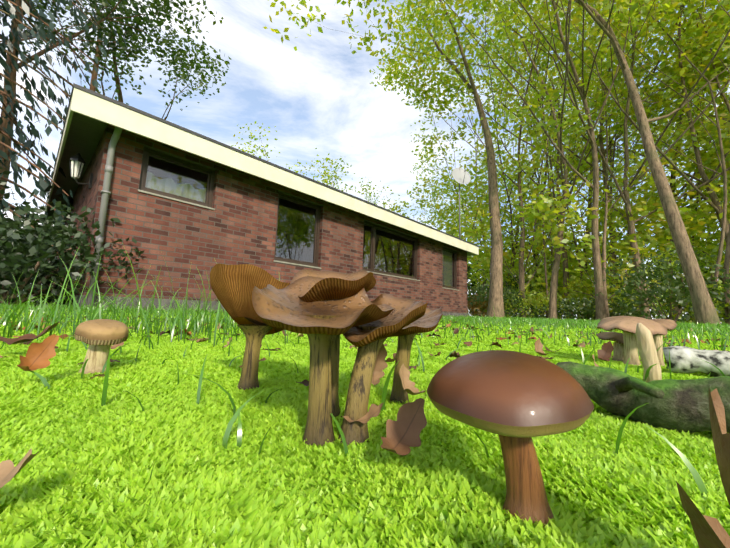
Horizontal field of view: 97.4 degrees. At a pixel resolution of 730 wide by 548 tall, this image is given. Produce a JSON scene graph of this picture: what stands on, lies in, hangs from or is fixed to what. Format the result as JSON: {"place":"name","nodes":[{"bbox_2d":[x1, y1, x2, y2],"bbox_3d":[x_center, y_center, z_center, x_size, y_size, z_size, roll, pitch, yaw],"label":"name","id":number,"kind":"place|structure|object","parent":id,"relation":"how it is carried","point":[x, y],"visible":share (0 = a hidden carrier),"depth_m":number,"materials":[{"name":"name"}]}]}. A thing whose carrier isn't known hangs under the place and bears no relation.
{"place":"outdoors","nodes":[
{"label":"outdoors","id":0,"kind":"place"},
{"bbox_2d":[0,0,729,318],"label":"sky","id":1,"kind":"structure","parent":0,"point":[320,95],"materials":[{"name":"white"}]},
{"bbox_3d":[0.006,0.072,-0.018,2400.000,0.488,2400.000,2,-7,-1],"label":"ground","id":2,"kind":"structure","parent":0,"visible":0},
{"bbox_2d":[0,167,53,297],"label":"shrub","id":3,"kind":"object","parent":2,"relation":"on","point":[5,186],"visible":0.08,"depth_m":6.32,"materials":[{"name":"green plant"}]},
{"bbox_2d":[0,224,59,301],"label":"shrub","id":4,"kind":"object","parent":2,"relation":"on","point":[39,226],"visible":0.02,"depth_m":10.18,"materials":[{"name":"green plant"}]},
{"bbox_2d":[0,0,125,300],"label":"tree","id":5,"kind":"object","parent":2,"relation":"on","point":[43,185],"visible":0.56,"depth_m":6.73,"materials":[{"name":"green plant"}]},
{"bbox_2d":[1,0,130,289],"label":"dark tree","id":6,"kind":"object","parent":2,"relation":"on","point":[94,74],"visible":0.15,"depth_m":20.21,"materials":[{"name":"brown plant"}]},
{"bbox_2d":[0,201,145,306],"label":"shrub","id":7,"kind":"object","parent":2,"relation":"on","point":[27,242],"visible":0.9,"depth_m":4.10,"materials":[{"name":"green plant"}]},
{"bbox_2d":[0,0,191,64],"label":"dark tree","id":8,"kind":"object","parent":2,"relation":"on","point":[75,25],"visible":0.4,"depth_m":19.95,"materials":[{"name":"green plant"}]},
{"bbox_2d":[0,0,228,198],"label":"dark tree","id":9,"kind":"object","parent":2,"relation":"on","point":[161,8],"visible":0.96,"depth_m":17.60,"materials":[{"name":"green plant"}]},
{"bbox_2d":[14,0,230,119],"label":"dark tree","id":10,"kind":"object","parent":2,"relation":"on","point":[114,63],"visible":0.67,"depth_m":21.64,"materials":[{"name":"green plant"}]},
{"bbox_2d":[35,83,478,316],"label":"house","id":11,"kind":"structure","parent":2,"relation":"on","point":[181,198],"depth_m":5.64,"materials":[{"name":"brick"}]},
{"bbox_2d":[69,153,92,189],"bbox_3d":[-4.443,-1.626,5.022,0.210,0.520,0.291,-5,-10,43],"label":"wall lantern","id":12,"kind":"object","parent":11,"relation":"attached to","point":[77,163],"depth_m":4.96,"materials":[{"name":"black metal"}]},
{"bbox_2d":[87,127,122,307],"bbox_3d":[-3.510,-0.832,4.333,0.302,2.635,0.120,-5,-10,43],"label":"downpipe","id":13,"kind":"object","parent":11,"relation":"attached to","point":[105,192],"visible":0.75,"depth_m":4.38,"materials":[{"name":"metal"}]},
{"bbox_2d":[452,168,470,238],"bbox_3d":[3.838,-2.547,12.682,0.575,3.631,0.673,-5,-10,43],"label":"satellite dish","id":14,"kind":"object","parent":11,"relation":"on","point":[460,175],"visible":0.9,"depth_m":12.88,"materials":[{"name":"grey metal"}]},
{"bbox_2d":[231,121,314,175],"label":"birch tree","id":15,"kind":"object","parent":2,"relation":"on","point":[261,150],"visible":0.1,"depth_m":24.38,"materials":[{"name":"green plant"}]},
{"bbox_2d":[309,148,410,217],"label":"birch tree","id":16,"kind":"object","parent":2,"relation":"on","point":[326,181],"visible":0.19,"depth_m":25.95,"materials":[{"name":"green plant"}]},
{"bbox_2d":[0,307,729,487],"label":"oak leaf litter","id":17,"kind":"object","parent":2,"relation":"on","point":[403,432],"visible":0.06,"depth_m":0.27,"materials":[{"name":"brown plant"}]},
{"bbox_2d":[0,308,729,547],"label":"moss carpet","id":18,"kind":"object","parent":2,"relation":"on","point":[81,478],"visible":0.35,"depth_m":0.15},
{"bbox_2d":[74,319,128,373],"bbox_3d":[-0.278,0.076,0.340,0.047,0.055,0.045,2,-7,-1],"label":"mushroom","id":19,"kind":"object","parent":18,"relation":"on","point":[99,337],"visible":0.98,"depth_m":0.33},
{"bbox_2d":[210,263,289,389],"bbox_3d":[-0.097,0.050,0.312,0.100,0.110,0.081,2,-7,-1],"label":"mushroom","id":20,"kind":"object","parent":18,"relation":"on","point":[232,286],"visible":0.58,"depth_m":0.28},
{"bbox_2d":[252,276,393,445],"bbox_3d":[-0.023,0.044,0.183,0.078,0.095,0.084,2,-7,-1],"label":"mushroom","id":21,"kind":"object","parent":18,"relation":"on","point":[320,324],"visible":0.98,"depth_m":0.17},
{"bbox_2d":[284,269,375,416],"bbox_3d":[-0.026,0.044,0.224,0.068,0.105,0.077,2,-7,-1],"label":"mushroom","id":22,"kind":"object","parent":18,"relation":"on","point":[332,285],"visible":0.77,"depth_m":0.22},
{"bbox_2d":[338,293,427,445],"bbox_3d":[0.004,0.052,0.199,0.066,0.084,0.075,2,-7,-1],"label":"mushroom","id":23,"kind":"object","parent":18,"relation":"on","point":[368,339],"visible":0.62,"depth_m":0.18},
{"bbox_2d":[389,307,442,404],"bbox_3d":[0.032,0.064,0.259,0.057,0.078,0.063,2,-7,-1],"label":"mushroom","id":24,"kind":"object","parent":18,"relation":"on","point":[429,320],"visible":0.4,"depth_m":0.25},
{"bbox_2d":[427,350,593,526],"bbox_3d":[0.053,0.060,0.123,0.058,0.058,0.058,2,-7,-1],"label":"mushroom","id":25,"kind":"object","parent":18,"relation":"on","point":[516,402],"visible":1,"depth_m":0.11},
{"bbox_2d":[596,332,623,360],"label":"mushroom","id":26,"kind":"object","parent":18,"relation":"on","point":[618,347],"visible":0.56,"depth_m":0.57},
{"bbox_2d":[596,316,667,365],"bbox_3d":[0.434,0.108,0.523,0.088,0.080,0.098,2,-7,-1],"label":"mushroom","id":27,"kind":"object","parent":18,"relation":"on","point":[626,325],"visible":0.96,"depth_m":0.51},
{"bbox_2d":[556,361,729,432],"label":"mossy log","id":28,"kind":"object","parent":18,"relation":"on","point":[678,405],"visible":0.77,"depth_m":0.21,"materials":[{"name":"green plant"}]},
{"bbox_2d":[635,323,661,381],"bbox_3d":[0.330,0.096,0.374,0.021,0.076,0.018,0,-7,13],"label":"mushroom stem","id":29,"kind":"object","parent":18,"relation":"on","point":[646,346],"visible":0.9,"depth_m":0.37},
{"bbox_2d":[649,319,676,365],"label":"mushroom","id":30,"kind":"object","parent":18,"relation":"on","point":[669,324],"visible":0.56,"depth_m":0.51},
{"bbox_2d":[663,346,729,376],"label":"birch log","id":31,"kind":"object","parent":18,"relation":"on","point":[684,359],"visible":0.92,"depth_m":0.42,"materials":[{"name":"white wood"}]},
{"bbox_2d":[676,388,729,547],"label":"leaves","id":32,"kind":"object","parent":18,"relation":"on","point":[710,532],"visible":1,"depth_m":0.08,"materials":[{"name":"dry brown leaf"}]},
{"bbox_2d":[0,243,729,496],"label":"grass","id":33,"kind":"structure","parent":2,"relation":"on","point":[41,309],"depth_m":0.79,"materials":[{"name":"green plant"}]},
{"bbox_2d":[352,178,443,228],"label":"birch tree","id":34,"kind":"object","parent":2,"relation":"on","point":[375,202],"visible":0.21,"depth_m":31.85,"materials":[{"name":"green plant"}]},
{"bbox_2d":[263,0,614,319],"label":"oak tree","id":35,"kind":"object","parent":2,"relation":"on","point":[600,312],"visible":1,"depth_m":13.36,"materials":[{"name":"green plant"}]},
{"bbox_2d":[398,0,504,317],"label":"oak tree","id":36,"kind":"object","parent":2,"relation":"on","point":[495,302],"visible":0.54,"depth_m":15.06,"materials":[{"name":"brown plant"}]},
{"bbox_2d":[382,100,552,271],"bbox_3d":[5.738,-2.923,20.361,8.306,11.581,9.668,3,-7,-11],"label":"tree sapling","id":37,"kind":"object","parent":2,"relation":"on","point":[514,162],"visible":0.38,"depth_m":20.05,"materials":[{"name":"green plant"}]},
{"bbox_2d":[382,0,586,316],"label":"oak tree","id":38,"kind":"object","parent":2,"relation":"on","point":[429,142],"visible":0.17,"depth_m":22.77,"materials":[{"name":"green plant"}]},
{"bbox_2d":[467,288,504,316],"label":"undergrowth","id":39,"kind":"object","parent":2,"relation":"on","point":[470,307],"visible":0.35,"depth_m":17.04,"materials":[{"name":"green plant"}]},
{"bbox_2d":[416,110,563,248],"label":"oak tree","id":40,"kind":"object","parent":2,"relation":"on","point":[451,204],"visible":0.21,"depth_m":31.91,"materials":[{"name":"green plant"}]},
{"bbox_2d":[467,250,519,314],"bbox_3d":[11.621,0.860,33.478,8.904,7.460,6.703,2,-7,-1],"label":"thicket","id":41,"kind":"object","parent":2,"relation":"on","point":[472,285],"visible":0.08,"depth_m":32.39,"materials":[{"name":"green plant"}]},
{"bbox_2d":[462,182,537,289],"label":"tree sapling","id":42,"kind":"object","parent":2,"relation":"on","point":[486,281],"visible":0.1,"depth_m":27.79,"materials":[{"name":"green plant"}]},
{"bbox_2d":[469,256,539,315],"bbox_3d":[14.718,1.090,32.662,8.823,7.193,6.686,9,-10,-44],"label":"thicket","id":43,"kind":"object","parent":2,"relation":"on","point":[505,289],"visible":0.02,"depth_m":31.81,"materials":[{"name":"green plant"}]},
{"bbox_2d":[467,283,544,317],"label":"undergrowth","id":44,"kind":"object","parent":2,"relation":"on","point":[481,293],"visible":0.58,"depth_m":15.96,"materials":[{"name":"green plant"}]},
{"bbox_2d":[437,79,596,286],"bbox_3d":[7.724,-3.620,18.308,8.354,12.592,12.383,-1,-8,22],"label":"tree sapling","id":45,"kind":"object","parent":2,"relation":"on","point":[540,205],"visible":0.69,"depth_m":16.81,"materials":[{"name":"green plant"}]},
{"bbox_2d":[382,0,669,318],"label":"oak tree","id":46,"kind":"object","parent":2,"relation":"on","point":[552,312],"visible":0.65,"depth_m":16.81,"materials":[{"name":"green plant"}]},
{"bbox_2d":[473,230,591,299],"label":"tree sapling","id":47,"kind":"object","parent":2,"relation":"on","point":[531,264],"visible":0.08,"depth_m":22.67,"materials":[{"name":"green plant"}]},
{"bbox_2d":[503,267,564,317],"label":"undergrowth","id":48,"kind":"object","parent":2,"relation":"on","point":[509,286],"visible":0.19,"depth_m":20.33,"materials":[{"name":"green plant"}]},
{"bbox_2d":[503,287,571,318],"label":"undergrowth","id":49,"kind":"object","parent":2,"relation":"on","point":[537,301],"visible":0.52,"depth_m":16.40,"materials":[{"name":"green plant"}]},
{"bbox_2d":[421,9,658,307],"bbox_3d":[13.476,-7.572,24.922,12.724,22.416,15.812,6,-8,-31],"label":"oak tree","id":50,"kind":"object","parent":2,"relation":"on","point":[464,187],"visible":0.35,"depth_m":23.45,"materials":[{"name":"green plant"}]},
{"bbox_2d":[467,134,619,285],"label":"tree sapling","id":51,"kind":"object","parent":2,"relation":"on","point":[578,183],"visible":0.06,"depth_m":24.30,"materials":[{"name":"green plant"}]},
{"bbox_2d":[381,0,706,315],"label":"oak tree","id":52,"kind":"object","parent":2,"relation":"on","point":[466,43],"visible":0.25,"depth_m":18.72,"materials":[{"name":"green plant"}]},
{"bbox_2d":[436,0,654,318],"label":"oak tree","id":53,"kind":"object","parent":2,"relation":"on","point":[535,105],"visible":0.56,"depth_m":16.44,"materials":[{"name":"green plant"}]},
{"bbox_2d":[468,151,622,314],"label":"tree sapling","id":54,"kind":"object","parent":2,"relation":"on","point":[573,264],"visible":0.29,"depth_m":21.61,"materials":[{"name":"green plant"}]},
{"bbox_2d":[369,2,729,317],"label":"oak tree","id":55,"kind":"object","parent":2,"relation":"on","point":[522,241],"visible":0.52,"depth_m":20.07,"materials":[{"name":"green plant"}]},
{"bbox_2d":[463,197,637,318],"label":"tree sapling","id":56,"kind":"object","parent":2,"relation":"on","point":[529,225],"visible":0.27,"depth_m":23.26,"materials":[{"name":"green plant"}]},
{"bbox_2d":[377,0,729,316],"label":"oak tree","id":57,"kind":"object","parent":2,"relation":"on","point":[686,26],"visible":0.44,"depth_m":20.90,"materials":[{"name":"green plant"}]},
{"bbox_2d":[482,217,626,297],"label":"tree sapling","id":58,"kind":"object","parent":2,"relation":"on","point":[570,272],"visible":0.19,"depth_m":21.36,"materials":[{"name":"green plant"}]},
{"bbox_2d":[386,0,728,318],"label":"oak tree","id":59,"kind":"object","parent":2,"relation":"on","point":[564,255],"visible":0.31,"depth_m":19.23,"materials":[{"name":"green plant"}]},
{"bbox_2d":[470,0,676,272],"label":"oak tree","id":60,"kind":"object","parent":2,"relation":"on","point":[590,66],"visible":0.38,"depth_m":17.66,"materials":[{"name":"green plant"}]},
{"bbox_2d":[472,0,677,313],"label":"oak tree","id":61,"kind":"object","parent":2,"relation":"on","point":[573,28],"visible":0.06,"depth_m":24.24,"materials":[{"name":"green plant"}]},
{"bbox_2d":[421,0,729,317],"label":"oak tree","id":62,"kind":"object","parent":2,"relation":"on","point":[643,10],"visible":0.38,"depth_m":14.87,"materials":[{"name":"green plant"}]},
{"bbox_2d":[425,0,728,315],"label":"oak tree","id":63,"kind":"object","parent":2,"relation":"on","point":[536,85],"visible":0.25,"depth_m":23.14,"materials":[{"name":"green plant"}]},
{"bbox_2d":[441,30,713,245],"bbox_3d":[18.532,-9.857,28.501,17.080,28.110,16.949,7,-9,-35],"label":"oak tree","id":64,"kind":"object","parent":2,"relation":"on","point":[529,166],"visible":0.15,"depth_m":29.32,"materials":[{"name":"green plant"}]},
{"bbox_2d":[438,0,729,318],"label":"oak tree","id":65,"kind":"object","parent":2,"relation":"on","point":[626,200],"visible":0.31,"depth_m":14.31,"materials":[{"name":"brown plant"}]},
{"bbox_2d":[477,45,690,241],"bbox_3d":[18.817,-9.228,29.445,17.008,27.108,13.583,2,-7,-1],"label":"oak tree","id":66,"kind":"object","parent":2,"relation":"on","point":[572,176],"visible":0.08,"depth_m":30.24,"materials":[{"name":"green plant"}]},
{"bbox_2d":[541,234,629,319],"bbox_3d":[19.464,0.254,29.909,7.647,8.275,6.782,2,-7,-1],"label":"thicket","id":67,"kind":"object","parent":2,"relation":"on","point":[587,267],"visible":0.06,"depth_m":29.16,"materials":[{"name":"green plant"}]},
{"bbox_2d":[541,297,639,320],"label":"undergrowth","id":68,"kind":"object","parent":2,"relation":"on","point":[589,313],"visible":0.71,"depth_m":14.42,"materials":[{"name":"green plant"}]},
{"bbox_2d":[559,269,624,318],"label":"undergrowth","id":69,"kind":"object","parent":2,"relation":"on","point":[583,277],"visible":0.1,"depth_m":17.91,"materials":[{"name":"green plant"}]},
{"bbox_2d":[460,0,729,242],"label":"oak tree","id":70,"kind":"object","parent":2,"relation":"on","point":[715,202],"visible":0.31,"depth_m":13.03,"materials":[{"name":"green plant"}]},
{"bbox_2d":[514,0,702,264],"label":"oak tree","id":71,"kind":"object","parent":2,"relation":"on","point":[621,151],"visible":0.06,"depth_m":20.39,"materials":[{"name":"green plant"}]},
{"bbox_2d":[503,147,716,303],"bbox_3d":[10.353,-1.458,16.146,8.011,7.943,9.068,2,-7,-1],"label":"tree sapling","id":72,"kind":"object","parent":2,"relation":"on","point":[623,247],"visible":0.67,"depth_m":14.18,"materials":[{"name":"green plant"}]},
{"bbox_2d":[493,0,729,301],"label":"oak tree","id":73,"kind":"object","parent":2,"relation":"on","point":[675,47],"visible":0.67,"depth_m":13.75,"materials":[{"name":"green plant"}]},
{"bbox_2d":[577,235,651,317],"bbox_3d":[23.128,0.243,30.186,8.660,8.590,6.632,2,-7,-1],"label":"thicket","id":74,"kind":"object","parent":2,"relation":"on","point":[628,267],"visible":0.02,"depth_m":29.71,"materials":[{"name":"green plant"}]},
{"bbox_2d":[546,267,685,319],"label":"undergrowth","id":75,"kind":"object","parent":2,"relation":"on","point":[624,298],"visible":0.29,"depth_m":15.17,"materials":[{"name":"green plant"}]},
{"bbox_2d":[505,0,729,319],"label":"oak tree","id":76,"kind":"object","parent":2,"relation":"on","point":[677,194],"visible":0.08,"depth_m":17.25,"materials":[{"name":"green plant"}]},
{"bbox_2d":[564,95,675,257],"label":"oak tree","id":77,"kind":"object","parent":2,"relation":"on","point":[608,143],"visible":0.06,"depth_m":24.30,"materials":[{"name":"green plant"}]},
{"bbox_2d":[517,0,729,316],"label":"oak tree","id":78,"kind":"object","parent":2,"relation":"on","point":[678,102],"visible":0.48,"depth_m":14.75,"materials":[{"name":"green plant"}]},
{"bbox_2d":[530,0,729,320],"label":"oak tree","id":79,"kind":"object","parent":2,"relation":"on","point":[703,95],"visible":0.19,"depth_m":18.87,"materials":[{"name":"green plant"}]},
{"bbox_2d":[534,35,729,148],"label":"oak tree","id":80,"kind":"object","parent":2,"relation":"on","point":[603,110],"visible":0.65,"depth_m":16.25,"materials":[{"name":"green plant"}]},
{"bbox_2d":[548,57,729,316],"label":"oak tree","id":81,"kind":"object","parent":2,"relation":"on","point":[706,89],"visible":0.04,"depth_m":19.09,"materials":[{"name":"green plant"}]},
{"bbox_2d":[554,2,729,177],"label":"oak tree","id":82,"kind":"object","parent":2,"relation":"on","point":[722,94],"visible":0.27,"depth_m":18.61,"materials":[{"name":"green plant"}]},
{"bbox_2d":[581,64,718,258],"bbox_3d":[25.076,-7.034,25.763,8.388,22.273,16.916,6,-8,-31],"label":"oak tree","id":83,"kind":"object","parent":2,"relation":"on","point":[655,138],"visible":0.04,"depth_m":27.63,"materials":[{"name":"green plant"}]},
{"bbox_2d":[571,0,729,283],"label":"oak tree","id":84,"kind":"object","parent":2,"relation":"on","point":[586,228],"visible":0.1,"depth_m":19.70,"materials":[{"name":"green plant"}]},
{"bbox_2d":[574,0,729,324],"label":"oak tree","id":85,"kind":"object","parent":2,"relation":"on","point":[704,310],"visible":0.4,"depth_m":10.28,"materials":[{"name":"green plant"}]},
{"bbox_2d":[577,0,729,307],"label":"oak tree","id":86,"kind":"object","parent":2,"relation":"on","point":[725,49],"visible":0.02,"depth_m":24.12,"materials":[{"name":"green plant"}]},
{"bbox_2d":[579,149,729,280],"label":"tree sapling","id":87,"kind":"object","parent":2,"relation":"on","point":[684,204],"visible":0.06,"depth_m":16.22,"materials":[{"name":"green plant"}]},
{"bbox_2d":[599,60,716,296],"bbox_3d":[24.918,-6.502,26.868,8.034,21.470,10.854,6,-8,-29],"label":"oak tree","id":88,"kind":"object","parent":2,"relation":"on","point":[630,180],"depth_m":27.69,"materials":[{"name":"green plant"}]},
{"bbox_2d":[593,247,729,323],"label":"undergrowth","id":89,"kind":"object","parent":2,"relation":"on","point":[638,293],"visible":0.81,"depth_m":10.89,"materials":[{"name":"green plant"}]},
{"bbox_2d":[598,158,724,310],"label":"tree sapling","id":90,"kind":"object","parent":2,"relation":"on","point":[700,262],"visible":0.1,"depth_m":22.02,"materials":[{"name":"green plant"}]},
{"bbox_2d":[597,0,729,161],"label":"oak tree","id":91,"kind":"object","parent":2,"relation":"on","point":[720,33],"visible":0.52,"depth_m":13.16,"materials":[{"name":"green plant"}]},
{"bbox_2d":[602,0,729,41],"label":"oak tree","id":92,"kind":"object","parent":2,"relation":"on","point":[714,18],"visible":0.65,"depth_m":12.89,"materials":[{"name":"green plant"}]},
{"bbox_2d":[618,259,721,320],"bbox_3d":[24.943,1.459,26.501,9.525,5.698,6.304,-1,-7,21],"label":"thicket","id":93,"kind":"object","parent":2,"relation":"on","point":[666,310],"visible":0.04,"depth_m":25.97,"materials":[{"name":"green plant"}]},
{"bbox_2d":[624,149,729,278],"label":"tree sapling","id":94,"kind":"object","parent":2,"relation":"on","point":[723,257],"visible":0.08,"depth_m":18.68,"materials":[{"name":"green plant"}]},
{"bbox_2d":[635,108,729,279],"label":"tree sapling","id":95,"kind":"object","parent":2,"relation":"on","point":[699,230],"visible":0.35,"depth_m":14.39,"materials":[{"name":"green plant"}]},
{"bbox_2d":[636,123,729,273],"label":"tree sapling","id":96,"kind":"object","parent":2,"relation":"on","point":[714,187],"visible":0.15,"depth_m":15.42,"materials":[{"name":"green plant"}]},
{"bbox_2d":[636,0,729,142],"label":"oak tree","id":97,"kind":"object","parent":2,"relation":"on","point":[649,33],"visible":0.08,"depth_m":17.46,"materials":[{"name":"green plant"}]},
{"bbox_2d":[653,42,728,317],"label":"oak tree","id":98,"kind":"object","parent":2,"relation":"on","point":[678,196],"visible":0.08,"depth_m":24.04,"materials":[{"name":"green plant"}]},
{"bbox_2d":[661,0,729,324],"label":"oak tree","id":99,"kind":"object","parent":2,"relation":"on","point":[727,251],"visible":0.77,"depth_m":11.14,"materials":[{"name":"green plant"}]},
{"bbox_2d":[664,0,729,99],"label":"oak tree","id":100,"kind":"object","parent":2,"relation":"on","point":[717,8],"visible":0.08,"depth_m":15.78,"materials":[{"name":"green plant"}]},
{"bbox_2d":[675,262,723,317],"bbox_3d":[26.750,1.243,23.215,6.705,5.145,6.154,2,-7,-1],"label":"thicket","id":101,"kind":"object","parent":2,"relation":"on","point":[706,284],"visible":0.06,"depth_m":24.09,"materials":[{"name":"green plant"}]},
{"bbox_2d":[672,279,729,323],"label":"undergrowth","id":102,"kind":"object","parent":2,"relation":"on","point":[721,309],"visible":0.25,"depth_m":11.07,"materials":[{"name":"green plant"}]},
{"bbox_2d":[675,94,729,277],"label":"tree sapling","id":103,"kind":"object","parent":2,"relation":"on","point":[708,162],"visible":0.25,"depth_m":14.51,"materials":[{"name":"green plant"}]},
{"bbox_2d":[685,199,728,244],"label":"tree sapling","id":104,"kind":"object","parent":2,"relation":"on","point":[705,226],"visible":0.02,"depth_m":17.69,"materials":[{"name":"green plant"}]},
{"bbox_2d":[711,284,729,324],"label":"undergrowth","id":105,"kind":"object","parent":2,"relation":"on","point":[722,296],"visible":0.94,"depth_m":9.20,"materials":[{"name":"green plant"}]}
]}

